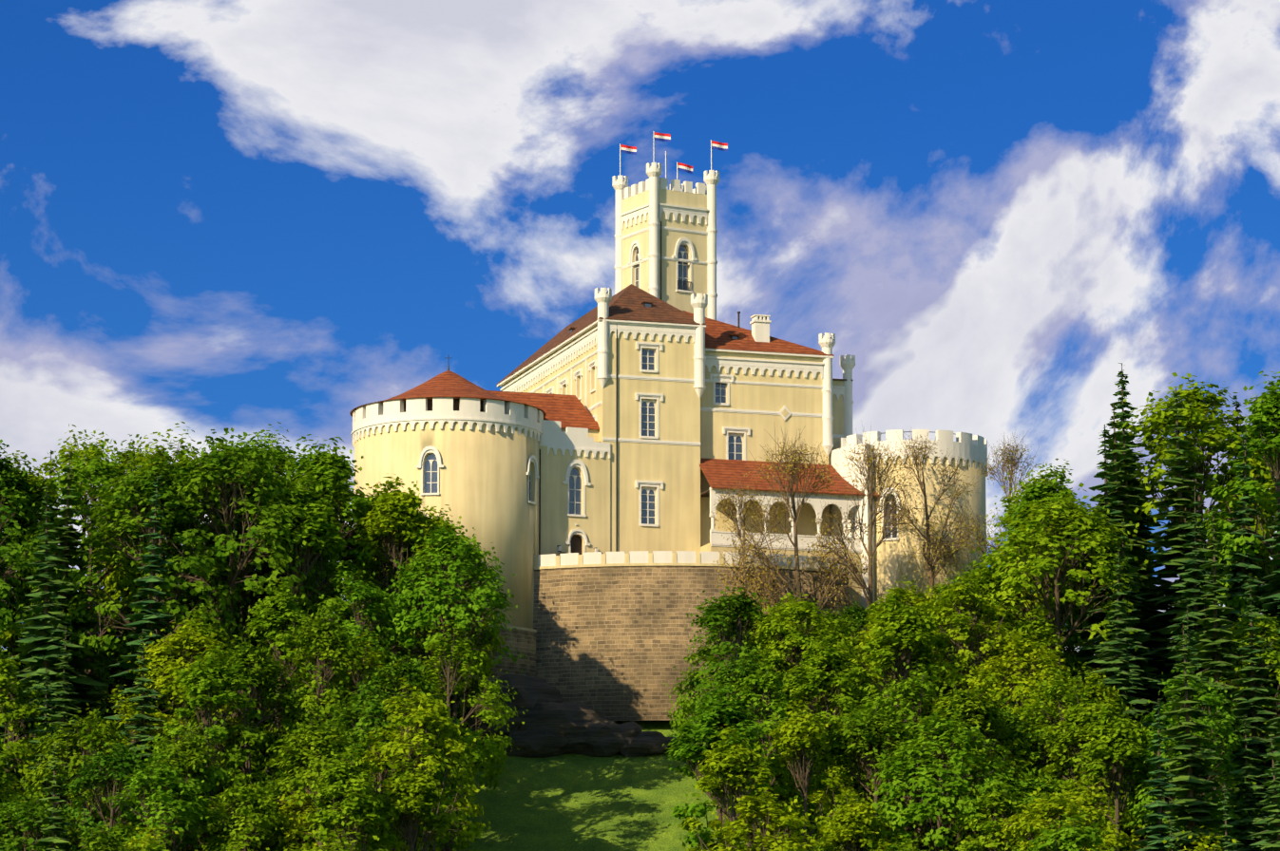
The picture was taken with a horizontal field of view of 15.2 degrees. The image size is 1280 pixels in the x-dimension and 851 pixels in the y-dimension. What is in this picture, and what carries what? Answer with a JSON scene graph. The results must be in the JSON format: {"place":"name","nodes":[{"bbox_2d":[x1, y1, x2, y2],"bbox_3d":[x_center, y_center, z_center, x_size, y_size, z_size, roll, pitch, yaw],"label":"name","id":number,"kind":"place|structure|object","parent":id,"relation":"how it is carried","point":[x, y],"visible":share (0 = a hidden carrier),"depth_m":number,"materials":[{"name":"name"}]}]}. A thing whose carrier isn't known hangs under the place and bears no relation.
{"place":"outdoors","nodes":[
{"label":"outdoors","id":0,"kind":"place"},
{"bbox_2d":[8,638,1151,850],"bbox_3d":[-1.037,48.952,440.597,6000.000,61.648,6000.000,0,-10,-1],"label":"terrain","id":1,"kind":"structure","parent":0,"point":[579,802],"depth_m":421.46,"materials":[{"name":"plant"}]},
{"bbox_2d":[0,439,57,646],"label":"tree","id":2,"kind":"object","parent":1,"relation":"on","point":[13,498],"visible":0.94,"depth_m":418.77,"materials":[{"name":"green plant"}]},
{"bbox_2d":[0,646,57,801],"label":"tree","id":3,"kind":"object","parent":1,"relation":"on","point":[15,750],"visible":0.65,"depth_m":399.79,"materials":[{"name":"green plant"}]},
{"bbox_2d":[0,450,73,771],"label":"tree","id":4,"kind":"object","parent":1,"relation":"on","point":[36,492],"visible":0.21,"depth_m":426.02,"materials":[{"name":"green plant"}]},
{"bbox_2d":[0,786,81,850],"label":"tree","id":5,"kind":"object","parent":1,"relation":"on","point":[25,825],"visible":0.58,"depth_m":370.36,"materials":[{"name":"green plant"}]},
{"bbox_2d":[3,486,85,788],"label":"tree","id":6,"kind":"object","parent":1,"relation":"on","point":[42,651],"visible":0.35,"depth_m":407.66,"materials":[{"name":"green plant"}]},
{"bbox_2d":[0,451,122,793],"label":"tree","id":7,"kind":"object","parent":1,"relation":"on","point":[66,550],"visible":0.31,"depth_m":415.21,"materials":[{"name":"green plant"}]},
{"bbox_2d":[17,702,140,850],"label":"tree","id":8,"kind":"object","parent":1,"relation":"on","point":[96,733],"visible":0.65,"depth_m":381.25,"materials":[{"name":"green plant"}]},
{"bbox_2d":[19,422,141,672],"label":"tree","id":9,"kind":"object","parent":1,"relation":"on","point":[61,452],"visible":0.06,"depth_m":431.30,"materials":[{"name":"green plant"}]},
{"bbox_2d":[6,435,163,711],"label":"tree","id":10,"kind":"object","parent":1,"relation":"on","point":[97,473],"visible":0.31,"depth_m":422.06,"materials":[{"name":"green plant"}]},
{"bbox_2d":[47,737,155,850],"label":"tree","id":11,"kind":"object","parent":1,"relation":"on","point":[120,769],"visible":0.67,"depth_m":375.33,"materials":[{"name":"green plant"}]},
{"bbox_2d":[102,476,181,783],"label":"tree","id":12,"kind":"object","parent":1,"relation":"on","point":[148,617],"visible":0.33,"depth_m":406.18,"materials":[{"name":"green plant"}]},
{"bbox_2d":[123,629,171,849],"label":"tree","id":13,"kind":"object","parent":1,"relation":"on","point":[143,706],"visible":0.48,"depth_m":389.52,"materials":[{"name":"green plant"}]},
{"bbox_2d":[55,451,256,698],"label":"tree","id":14,"kind":"object","parent":1,"relation":"on","point":[140,484],"visible":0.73,"depth_m":411.42,"materials":[{"name":"green plant"}]},
{"bbox_2d":[78,421,239,718],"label":"tree","id":15,"kind":"object","parent":1,"relation":"on","point":[112,576],"visible":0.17,"depth_m":426.59,"materials":[{"name":"green plant"}]},
{"bbox_2d":[101,747,218,850],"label":"tree","id":16,"kind":"object","parent":1,"relation":"on","point":[168,806],"visible":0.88,"depth_m":370.86,"materials":[{"name":"green plant"}]},
{"bbox_2d":[106,725,248,850],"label":"tree","id":17,"kind":"object","parent":1,"relation":"on","point":[181,754],"visible":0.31,"depth_m":381.54,"materials":[{"name":"green plant"}]},
{"bbox_2d":[127,617,258,850],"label":"tree","id":18,"kind":"object","parent":1,"relation":"on","point":[177,645],"visible":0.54,"depth_m":398.87,"materials":[{"name":"green plant"}]},
{"bbox_2d":[140,643,279,843],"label":"tree","id":19,"kind":"object","parent":1,"relation":"on","point":[208,685],"visible":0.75,"depth_m":387.15,"materials":[{"name":"green plant"}]},
{"bbox_2d":[130,427,336,829],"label":"tree","id":20,"kind":"object","parent":1,"relation":"on","point":[201,475],"visible":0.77,"depth_m":412.62,"materials":[{"name":"green plant"}]},
{"bbox_2d":[196,768,288,850],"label":"tree","id":21,"kind":"object","parent":1,"relation":"on","point":[264,829],"visible":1,"depth_m":374.27,"materials":[{"name":"green plant"}]},
{"bbox_2d":[176,634,319,845],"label":"tree","id":22,"kind":"object","parent":1,"relation":"on","point":[261,669],"visible":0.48,"depth_m":392.86,"materials":[{"name":"green plant"}]},
{"bbox_2d":[167,430,340,802],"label":"tree","id":23,"kind":"object","parent":1,"relation":"on","point":[238,519],"visible":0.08,"depth_m":419.86,"materials":[{"name":"green plant"}]},
{"bbox_2d":[186,421,350,753],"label":"tree","id":24,"kind":"object","parent":1,"relation":"on","point":[283,460],"visible":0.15,"depth_m":429.63,"materials":[{"name":"green plant"}]},
{"bbox_2d":[240,578,336,824],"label":"tree","id":25,"kind":"object","parent":1,"relation":"on","point":[274,615],"visible":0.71,"depth_m":401.90,"materials":[{"name":"green plant"}]},
{"bbox_2d":[250,473,362,807],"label":"tree","id":26,"kind":"object","parent":1,"relation":"on","point":[316,527],"visible":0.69,"depth_m":414.08,"materials":[{"name":"green plant"}]},
{"bbox_2d":[253,603,370,793],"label":"tree","id":27,"kind":"object","parent":1,"relation":"on","point":[318,639],"visible":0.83,"depth_m":395.91,"materials":[{"name":"green plant"}]},
{"bbox_2d":[233,434,393,684],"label":"tree","id":28,"kind":"object","parent":1,"relation":"on","point":[333,471],"visible":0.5,"depth_m":422.88,"materials":[{"name":"green plant"}]},
{"bbox_2d":[260,702,402,850],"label":"tree","id":29,"kind":"object","parent":1,"relation":"on","point":[308,746],"visible":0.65,"depth_m":371.83,"materials":[{"name":"green plant"}]},
{"bbox_2d":[272,560,411,758],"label":"tree","id":30,"kind":"object","parent":1,"relation":"on","point":[358,594],"visible":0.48,"depth_m":409.56,"materials":[{"name":"green plant"}]},
{"bbox_2d":[302,745,404,850],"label":"tree","id":31,"kind":"object","parent":1,"relation":"on","point":[341,791],"visible":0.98,"depth_m":366.30,"materials":[{"name":"green plant"}]},
{"bbox_2d":[325,674,458,850],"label":"tree","id":32,"kind":"object","parent":1,"relation":"on","point":[368,707],"visible":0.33,"depth_m":383.52,"materials":[{"name":"green plant"}]},
{"bbox_2d":[354,473,442,699],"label":"tree","id":33,"kind":"object","parent":1,"relation":"on","point":[396,518],"visible":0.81,"depth_m":420.14,"materials":[{"name":"green plant"}]},
{"bbox_2d":[352,649,447,790],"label":"tree","id":34,"kind":"object","parent":1,"relation":"on","point":[394,674],"visible":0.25,"depth_m":394.90,"materials":[{"name":"green plant"}]},
{"bbox_2d":[355,753,461,850],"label":"tree","id":35,"kind":"object","parent":1,"relation":"on","point":[415,793],"visible":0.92,"depth_m":370.63,"materials":[{"name":"green plant"}]},
{"bbox_2d":[329,678,491,850],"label":"tree","id":36,"kind":"object","parent":1,"relation":"on","point":[421,734],"visible":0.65,"depth_m":377.34,"materials":[{"name":"green plant"}]},
{"bbox_2d":[346,627,535,688],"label":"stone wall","id":37,"kind":"structure","parent":1,"relation":"on","point":[523,642],"depth_m":437.16,"materials":[{"name":"stone"}]},
{"bbox_2d":[353,421,539,629],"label":"tower","id":38,"kind":"structure","parent":1,"relation":"on","point":[484,485],"depth_m":439.42,"materials":[{"name":"yellow paint"}]},
{"bbox_2d":[366,519,534,842],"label":"tree","id":39,"kind":"object","parent":1,"relation":"on","point":[440,563],"visible":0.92,"depth_m":412.51,"materials":[{"name":"green plant"}]},
{"bbox_2d":[394,618,527,850],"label":"tree","id":40,"kind":"object","parent":1,"relation":"on","point":[489,753],"visible":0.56,"depth_m":404.22,"materials":[{"name":"green plant"}]},
{"bbox_2d":[449,674,678,758],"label":"outcrop rock","id":41,"kind":"object","parent":1,"relation":"on","point":[553,726],"visible":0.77,"depth_m":432.46,"materials":[{"name":"stone"}]},
{"bbox_2d":[351,131,987,654],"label":"castle trim","id":42,"kind":"structure","parent":1,"relation":"on","point":[555,437],"depth_m":452.62,"materials":[{"name":"paint"}]},
{"bbox_2d":[349,310,878,496],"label":"castle roofs","id":43,"kind":"structure","parent":42,"relation":"attached to","point":[569,410],"depth_m":451.61,"materials":[{"name":"tile"}]},
{"bbox_2d":[389,408,849,632],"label":"parapet","id":44,"kind":"structure","parent":42,"relation":"attached to","point":[785,412],"depth_m":440.45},
{"bbox_2d":[622,189,707,318],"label":"tower","id":45,"kind":"structure","parent":42,"relation":"on","point":[673,297],"depth_m":464.45,"materials":[{"name":"beige paint"}]},
{"bbox_2d":[496,284,853,384],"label":"old castle roofs","id":46,"kind":"object","parent":42,"relation":"attached to","point":[625,304],"visible":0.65,"depth_m":455.55,"materials":[{"name":"tile"}]},
{"bbox_2d":[403,221,954,554],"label":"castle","id":47,"kind":"structure","parent":42,"relation":"attached to","point":[651,426],"depth_m":449.85,"materials":[{"name":"paint"}]},
{"bbox_2d":[533,566,852,721],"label":"retaining wall","id":48,"kind":"structure","parent":1,"relation":"on","point":[612,642],"depth_m":439.22,"materials":[{"name":"brick"}]},
{"bbox_2d":[539,445,610,555],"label":"connecting wall","id":49,"kind":"structure","parent":48,"relation":"on","point":[558,525],"depth_m":446.52,"materials":[{"name":"yellow paint"}]},
{"bbox_2d":[501,324,700,554],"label":"block","id":50,"kind":"structure","parent":48,"relation":"on","point":[675,469],"depth_m":450.49,"materials":[{"name":"yellow paint"}]},
{"bbox_2d":[662,681,766,850],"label":"tree","id":51,"kind":"object","parent":1,"relation":"on","point":[714,716],"visible":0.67,"depth_m":381.93,"materials":[{"name":"green plant"}]},
{"bbox_2d":[677,724,777,850],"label":"tree","id":52,"kind":"object","parent":1,"relation":"on","point":[733,767],"visible":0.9,"depth_m":375.76,"materials":[{"name":"green plant"}]},
{"bbox_2d":[671,582,796,847],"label":"tree","id":53,"kind":"object","parent":1,"relation":"on","point":[713,620],"visible":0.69,"depth_m":409.79,"materials":[{"name":"green plant"}]},
{"bbox_2d":[692,779,821,850],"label":"tree","id":54,"kind":"object","parent":1,"relation":"on","point":[779,822],"visible":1,"depth_m":365.74,"materials":[{"name":"green plant"}]},
{"bbox_2d":[702,475,811,645],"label":"tree","id":55,"kind":"object","parent":1,"relation":"on","point":[743,568],"visible":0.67,"depth_m":436.60,"materials":[{"name":"brown plant"}]},
{"bbox_2d":[722,659,838,850],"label":"tree","id":56,"kind":"object","parent":1,"relation":"on","point":[757,689],"visible":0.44,"depth_m":391.81,"materials":[{"name":"green plant"}]},
{"bbox_2d":[714,425,869,616],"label":"tree","id":57,"kind":"object","parent":1,"relation":"on","point":[792,468],"visible":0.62,"depth_m":439.43,"materials":[{"name":"brown plant"}]},
{"bbox_2d":[745,592,861,840],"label":"tree","id":58,"kind":"object","parent":1,"relation":"on","point":[792,635],"visible":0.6,"depth_m":407.54,"materials":[{"name":"green plant"}]},
{"bbox_2d":[750,696,863,850],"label":"tree","id":59,"kind":"object","parent":1,"relation":"on","point":[801,734],"visible":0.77,"depth_m":381.58,"materials":[{"name":"green plant"}]},
{"bbox_2d":[778,628,865,816],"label":"tree","id":60,"kind":"object","parent":1,"relation":"on","point":[823,668],"visible":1,"depth_m":397.80,"materials":[{"name":"green plant"}]},
{"bbox_2d":[814,787,897,850],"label":"tree","id":61,"kind":"object","parent":1,"relation":"on","point":[853,823],"visible":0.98,"depth_m":370.84,"materials":[{"name":"green plant"}]},
{"bbox_2d":[803,424,922,630],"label":"tree","id":62,"kind":"object","parent":1,"relation":"on","point":[880,472],"visible":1,"depth_m":442.33,"materials":[{"name":"brown plant"}]},
{"bbox_2d":[802,695,953,850],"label":"tree","id":63,"kind":"object","parent":1,"relation":"on","point":[864,729],"visible":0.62,"depth_m":384.05,"materials":[{"name":"green plant"}]},
{"bbox_2d":[849,585,943,829],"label":"tree","id":64,"kind":"object","parent":1,"relation":"on","point":[908,627],"visible":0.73,"depth_m":399.87,"materials":[{"name":"green plant"}]},
{"bbox_2d":[857,657,997,850],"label":"tree","id":65,"kind":"object","parent":1,"relation":"on","point":[908,689],"visible":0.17,"depth_m":387.90,"materials":[{"name":"green plant"}]},
{"bbox_2d":[874,456,986,655],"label":"tower","id":66,"kind":"structure","parent":1,"relation":"on","point":[888,554],"depth_m":451.84,"materials":[{"name":"yellow paint"}]},
{"bbox_2d":[872,432,993,659],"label":"tree","id":67,"kind":"object","parent":1,"relation":"on","point":[929,559],"visible":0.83,"depth_m":447.20,"materials":[{"name":"brown plant"}]},
{"bbox_2d":[864,706,1027,850],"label":"tree","id":68,"kind":"object","parent":1,"relation":"on","point":[935,753],"visible":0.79,"depth_m":375.46,"materials":[{"name":"green plant"}]},
{"bbox_2d":[907,572,1029,781],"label":"tree","id":69,"kind":"object","parent":1,"relation":"on","point":[959,632],"visible":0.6,"depth_m":405.80,"materials":[{"name":"green plant"}]},
{"bbox_2d":[910,670,1045,850],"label":"tree","id":70,"kind":"object","parent":1,"relation":"on","point":[976,705],"visible":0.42,"depth_m":384.67,"materials":[{"name":"green plant"}]},
{"bbox_2d":[939,778,1051,850],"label":"tree","id":71,"kind":"object","parent":1,"relation":"on","point":[996,800],"visible":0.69,"depth_m":371.89,"materials":[{"name":"green plant"}]},
{"bbox_2d":[953,432,1048,599],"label":"tree","id":72,"kind":"object","parent":1,"relation":"on","point":[1012,462],"visible":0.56,"depth_m":451.66,"materials":[{"name":"brown plant"}]},
{"bbox_2d":[954,630,1086,774],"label":"tree","id":73,"kind":"object","parent":1,"relation":"on","point":[999,669],"visible":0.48,"depth_m":399.62,"materials":[{"name":"green plant"}]},
{"bbox_2d":[993,608,1083,778],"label":"tree","id":74,"kind":"object","parent":1,"relation":"on","point":[1038,629],"visible":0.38,"depth_m":407.72,"materials":[{"name":"green plant"}]},
{"bbox_2d":[993,465,1102,792],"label":"tree","id":75,"kind":"object","parent":1,"relation":"on","point":[1040,491],"visible":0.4,"depth_m":421.96,"materials":[{"name":"green plant"}]},
{"bbox_2d":[983,787,1121,850],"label":"tree","id":76,"kind":"object","parent":1,"relation":"on","point":[1022,831],"visible":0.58,"depth_m":368.03,"materials":[{"name":"green plant"}]},
{"bbox_2d":[958,482,1148,796],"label":"tree","id":77,"kind":"object","parent":1,"relation":"on","point":[1049,553],"visible":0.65,"depth_m":412.85,"materials":[{"name":"green plant"}]},
{"bbox_2d":[1016,808,1114,850],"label":"tree","id":78,"kind":"object","parent":1,"relation":"on","point":[1077,837],"visible":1,"depth_m":355.25,"materials":[{"name":"green plant"}]},
{"bbox_2d":[1002,661,1146,850],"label":"tree","id":79,"kind":"object","parent":1,"relation":"on","point":[1055,692],"visible":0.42,"depth_m":390.94,"materials":[{"name":"green plant"}]},
{"bbox_2d":[1037,687,1124,835],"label":"tree","id":80,"kind":"object","parent":1,"relation":"on","point":[1075,722],"visible":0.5,"depth_m":385.11,"materials":[{"name":"green plant"}]},
{"bbox_2d":[1045,771,1149,850],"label":"tree","id":81,"kind":"object","parent":1,"relation":"on","point":[1090,798],"visible":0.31,"depth_m":370.37,"materials":[{"name":"green plant"}]},
{"bbox_2d":[1056,697,1153,850],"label":"tree","id":82,"kind":"object","parent":1,"relation":"on","point":[1121,738],"visible":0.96,"depth_m":378.47,"materials":[{"name":"green plant"}]},
{"bbox_2d":[1071,424,1158,764],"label":"tree","id":83,"kind":"object","parent":1,"relation":"on","point":[1090,650],"visible":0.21,"depth_m":418.38,"materials":[{"name":"green plant"}]},
{"bbox_2d":[1085,552,1148,850],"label":"tree","id":84,"kind":"object","parent":1,"relation":"on","point":[1117,673],"visible":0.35,"depth_m":403.71,"materials":[{"name":"green plant"}]},
{"bbox_2d":[1065,404,1175,768],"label":"tree","id":85,"kind":"object","parent":1,"relation":"on","point":[1121,491],"visible":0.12,"depth_m":428.10,"materials":[{"name":"green plant"}]},
{"bbox_2d":[1075,521,1169,846],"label":"tree","id":86,"kind":"object","parent":1,"relation":"on","point":[1136,658],"visible":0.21,"depth_m":411.70,"materials":[{"name":"green plant"}]},
{"bbox_2d":[1104,378,1158,672],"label":"tree","id":87,"kind":"object","parent":1,"relation":"on","point":[1127,438],"visible":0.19,"depth_m":434.60,"materials":[{"name":"green plant"}]},
{"bbox_2d":[1132,698,1190,850],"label":"tree","id":88,"kind":"object","parent":1,"relation":"on","point":[1158,807],"visible":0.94,"depth_m":367.24,"materials":[{"name":"green plant"}]},
{"bbox_2d":[1137,387,1233,727],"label":"tree","id":89,"kind":"object","parent":1,"relation":"on","point":[1174,539],"visible":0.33,"depth_m":425.29,"materials":[{"name":"green plant"}]},
{"bbox_2d":[1147,485,1233,835],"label":"tree","id":90,"kind":"object","parent":1,"relation":"on","point":[1194,579],"visible":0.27,"depth_m":413.94,"materials":[{"name":"green plant"}]},
{"bbox_2d":[1123,707,1260,850],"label":"tree","id":91,"kind":"object","parent":1,"relation":"on","point":[1135,810],"visible":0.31,"depth_m":378.95,"materials":[{"name":"green plant"}]},
{"bbox_2d":[1109,372,1278,611],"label":"tree","id":92,"kind":"object","parent":1,"relation":"on","point":[1196,404],"visible":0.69,"depth_m":432.90,"materials":[{"name":"green plant"}]},
{"bbox_2d":[1131,668,1256,846],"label":"tree","id":93,"kind":"object","parent":1,"relation":"on","point":[1220,722],"visible":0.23,"depth_m":389.53,"materials":[{"name":"green plant"}]},
{"bbox_2d":[1159,624,1240,850],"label":"tree","id":94,"kind":"object","parent":1,"relation":"on","point":[1188,782],"visible":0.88,"depth_m":373.65,"materials":[{"name":"green plant"}]},
{"bbox_2d":[1190,504,1245,828],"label":"tree","id":95,"kind":"object","parent":1,"relation":"on","point":[1214,655],"visible":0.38,"depth_m":405.73,"materials":[{"name":"green plant"}]},
{"bbox_2d":[1189,371,1279,627],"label":"tree","id":96,"kind":"object","parent":1,"relation":"on","point":[1265,419],"visible":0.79,"depth_m":423.89,"materials":[{"name":"green plant"}]},
{"bbox_2d":[1204,608,1279,825],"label":"tree","id":97,"kind":"object","parent":1,"relation":"on","point":[1263,633],"visible":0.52,"depth_m":407.19,"materials":[{"name":"green plant"}]},
{"bbox_2d":[1216,573,1279,850],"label":"tree","id":98,"kind":"object","parent":1,"relation":"on","point":[1252,708],"visible":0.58,"depth_m":398.26,"materials":[{"name":"green plant"}]},
{"bbox_2d":[1223,714,1272,850],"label":"tree","id":99,"kind":"object","parent":1,"relation":"on","point":[1246,832],"visible":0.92,"depth_m":376.94,"materials":[{"name":"green plant"}]},
{"bbox_2d":[1221,428,1278,781],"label":"tree","id":100,"kind":"object","parent":1,"relation":"on","point":[1239,575],"visible":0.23,"depth_m":419.87,"materials":[{"name":"green plant"}]},
{"bbox_2d":[1239,481,1279,782],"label":"tree","id":101,"kind":"object","parent":1,"relation":"on","point":[1271,590],"visible":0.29,"depth_m":418.44,"materials":[{"name":"green plant"}]},
{"bbox_2d":[0,0,1279,655],"label":"sky","id":102,"kind":"structure","parent":0,"point":[243,216],"materials":[{"name":"blue"}]},
{"bbox_2d":[700,350,829,547],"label":"wing","id":103,"kind":"structure","parent":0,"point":[767,398],"depth_m":455.00,"materials":[{"name":"paint"}]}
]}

